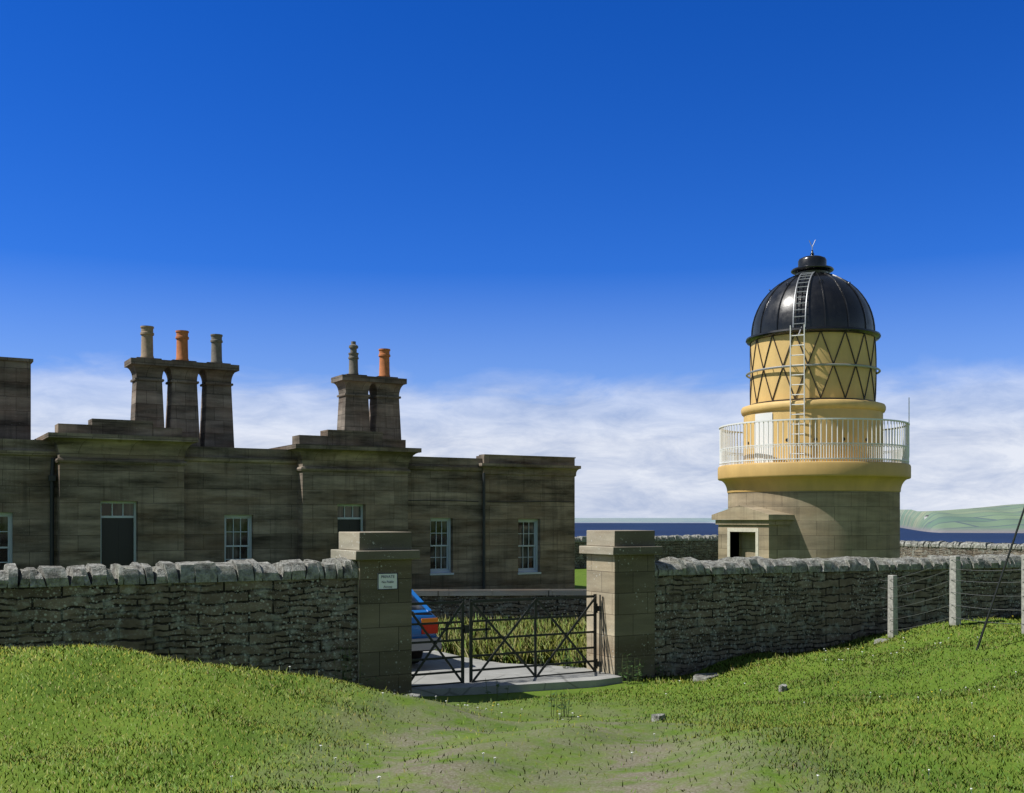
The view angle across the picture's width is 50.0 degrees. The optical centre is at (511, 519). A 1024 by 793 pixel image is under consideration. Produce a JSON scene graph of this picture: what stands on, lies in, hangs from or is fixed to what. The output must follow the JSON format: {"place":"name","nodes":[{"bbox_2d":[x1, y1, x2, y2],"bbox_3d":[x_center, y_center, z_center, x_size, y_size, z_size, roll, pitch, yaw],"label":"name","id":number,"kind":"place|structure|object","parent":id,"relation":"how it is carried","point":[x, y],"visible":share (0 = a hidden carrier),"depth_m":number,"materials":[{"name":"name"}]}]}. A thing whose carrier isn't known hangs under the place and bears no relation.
{"place":"outdoors","nodes":[
{"label":"outdoors","id":0,"kind":"place"},
{"bbox_2d":[435,612,586,667],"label":"long grass","id":1,"kind":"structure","parent":0,"point":[504,628],"depth_m":21.59,"materials":[{"name":"green plant"}]},
{"bbox_2d":[0,568,1023,792],"bbox_3d":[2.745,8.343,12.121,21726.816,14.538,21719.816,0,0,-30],"label":"ground","id":2,"kind":"structure","parent":0,"point":[565,781],"depth_m":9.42,"materials":[{"name":"green plant"}]},
{"bbox_2d":[0,557,357,683],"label":"front wall","id":3,"kind":"structure","parent":2,"relation":"on","point":[298,615],"depth_m":15.08,"materials":[{"name":"stone"}]},
{"bbox_2d":[0,325,580,588],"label":"keepers house","id":4,"kind":"structure","parent":2,"relation":"on","point":[142,485],"depth_m":33.76,"materials":[{"name":"brown stone"}]},
{"bbox_2d":[48,458,569,588],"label":"house pipes","id":5,"kind":"object","parent":4,"relation":"attached to","point":[51,477],"visible":0.92,"depth_m":30.28,"materials":[{"name":"brown metal"}]},
{"bbox_2d":[331,531,419,694],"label":"gate pillar","id":6,"kind":"structure","parent":2,"relation":"on","point":[384,634],"depth_m":16.38,"materials":[{"name":"beige stone"}]},
{"bbox_2d":[378,573,397,589],"bbox_3d":[-1.855,0.922,16.381,0.319,0.244,0.017,0,0,-30],"label":"private sign","id":7,"kind":"object","parent":6,"relation":"attached to","point":[386,581],"visible":1,"depth_m":16.38,"materials":[{"name":"white metal"}]},
{"bbox_2d":[412,599,468,686],"bbox_3d":[-1.213,1.959,17.244,1.181,1.369,0.069,0,0,-30],"label":"gate leaf","id":8,"kind":"object","parent":6,"relation":"attached to","point":[464,628],"visible":0.61,"depth_m":17.32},
{"bbox_2d":[323,645,671,716],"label":"weeds","id":9,"kind":"object","parent":2,"relation":"on","point":[561,702],"visible":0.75,"depth_m":16.03,"materials":[{"name":"green plant"}]},
{"bbox_2d":[412,589,586,621],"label":"garden wall","id":10,"kind":"structure","parent":2,"relation":"on","point":[554,607],"depth_m":26.15,"materials":[{"name":"grey stone"}]},
{"bbox_2d":[412,650,621,695],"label":"pavement slab","id":11,"kind":"structure","parent":2,"relation":"on","point":[571,681],"depth_m":18.00,"materials":[{"name":"concrete"}]},
{"bbox_2d":[412,590,441,662],"bbox_3d":[-3.005,1.887,20.619,1.900,1.427,4.192,0,0,-30],"label":"car","id":12,"kind":"object","parent":11,"relation":"on","point":[423,614],"visible":0.14,"depth_m":19.21,"materials":[{"name":"blue paint"}]},
{"bbox_2d":[579,530,662,680],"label":"gate pillar","id":13,"kind":"structure","parent":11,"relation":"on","point":[621,572],"depth_m":18.69,"materials":[{"name":"beige stone"}]},
{"bbox_2d":[469,594,598,682],"bbox_3d":[0.410,1.959,18.183,2.569,1.369,0.066,0,0,-30],"label":"gate leaf","id":14,"kind":"object","parent":13,"relation":"attached to","point":[595,661],"visible":0.94,"depth_m":18.16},
{"bbox_2d":[230,637,1015,792],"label":"daisy flowers","id":15,"kind":"object","parent":2,"relation":"on","point":[378,777],"visible":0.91,"depth_m":9.09,"materials":[{"name":"white plant"}]},
{"bbox_2d":[575,534,717,568],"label":"boundary wall","id":16,"kind":"structure","parent":2,"relation":"on","point":[700,547],"depth_m":63.62,"materials":[{"name":"stone"}]},
{"bbox_2d":[406,638,886,721],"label":"field stones","id":17,"kind":"object","parent":2,"relation":"on","point":[698,677],"visible":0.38,"depth_m":18.26,"materials":[{"name":"grey stone"}]},
{"bbox_2d":[712,240,910,558],"bbox_3d":[9.778,-3.010,36.101,6.388,12.394,6.125,0,0,-30],"label":"lighthouse","id":18,"kind":"object","parent":2,"relation":"on","point":[813,475],"visible":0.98,"depth_m":34.22,"materials":[{"name":"paint"}]},
{"bbox_2d":[655,554,1020,675],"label":"front wall","id":19,"kind":"structure","parent":2,"relation":"on","point":[708,612],"depth_m":20.64,"materials":[{"name":"stone"}]},
{"bbox_2d":[888,555,1023,637],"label":"fence posts","id":20,"kind":"object","parent":2,"relation":"on","point":[955,586],"visible":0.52,"depth_m":18.51,"materials":[{"name":"grey concrete"}]},
{"bbox_2d":[878,559,1023,630],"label":"fence wires","id":21,"kind":"object","parent":20,"relation":"attached to","point":[951,592],"visible":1,"depth_m":18.62,"materials":[{"name":"grey metal"}]},
{"bbox_2d":[900,540,1023,557],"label":"boundary wall","id":22,"kind":"structure","parent":2,"relation":"on","point":[921,549],"depth_m":51.82,"materials":[{"name":"stone"}]},
{"bbox_2d":[976,508,1023,649],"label":"stay pole","id":23,"kind":"object","parent":2,"relation":"on","point":[995,594],"visible":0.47,"depth_m":15.48,"materials":[{"name":"black metal"}]},
{"bbox_2d":[0,0,1023,517],"label":"sky","id":24,"kind":"structure","parent":0,"point":[566,226],"materials":[{"name":"blue"}]},
{"bbox_2d":[599,595,605,672],"bbox_3d":[1.539,1.944,18.656,0.114,1.317,0.242,0,0,6],"label":"gate post","id":25,"kind":"object","parent":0,"point":[600,634],"visible":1,"depth_m":18.64,"materials":[{"name":"black metal"}]},
{"bbox_2d":[575,504,1023,532],"bbox_3d":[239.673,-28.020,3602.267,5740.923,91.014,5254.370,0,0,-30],"label":"hills","id":26,"kind":"structure","parent":0,"point":[999,519],"depth_m":1187.46,"materials":[{"name":"green plant"}]},
{"bbox_2d":[575,523,1023,543],"bbox_3d":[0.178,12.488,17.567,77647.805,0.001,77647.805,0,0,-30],"label":"sea","id":27,"kind":"structure","parent":0,"point":[665,529],"depth_m":1054.81,"materials":[{"name":"liquid"}]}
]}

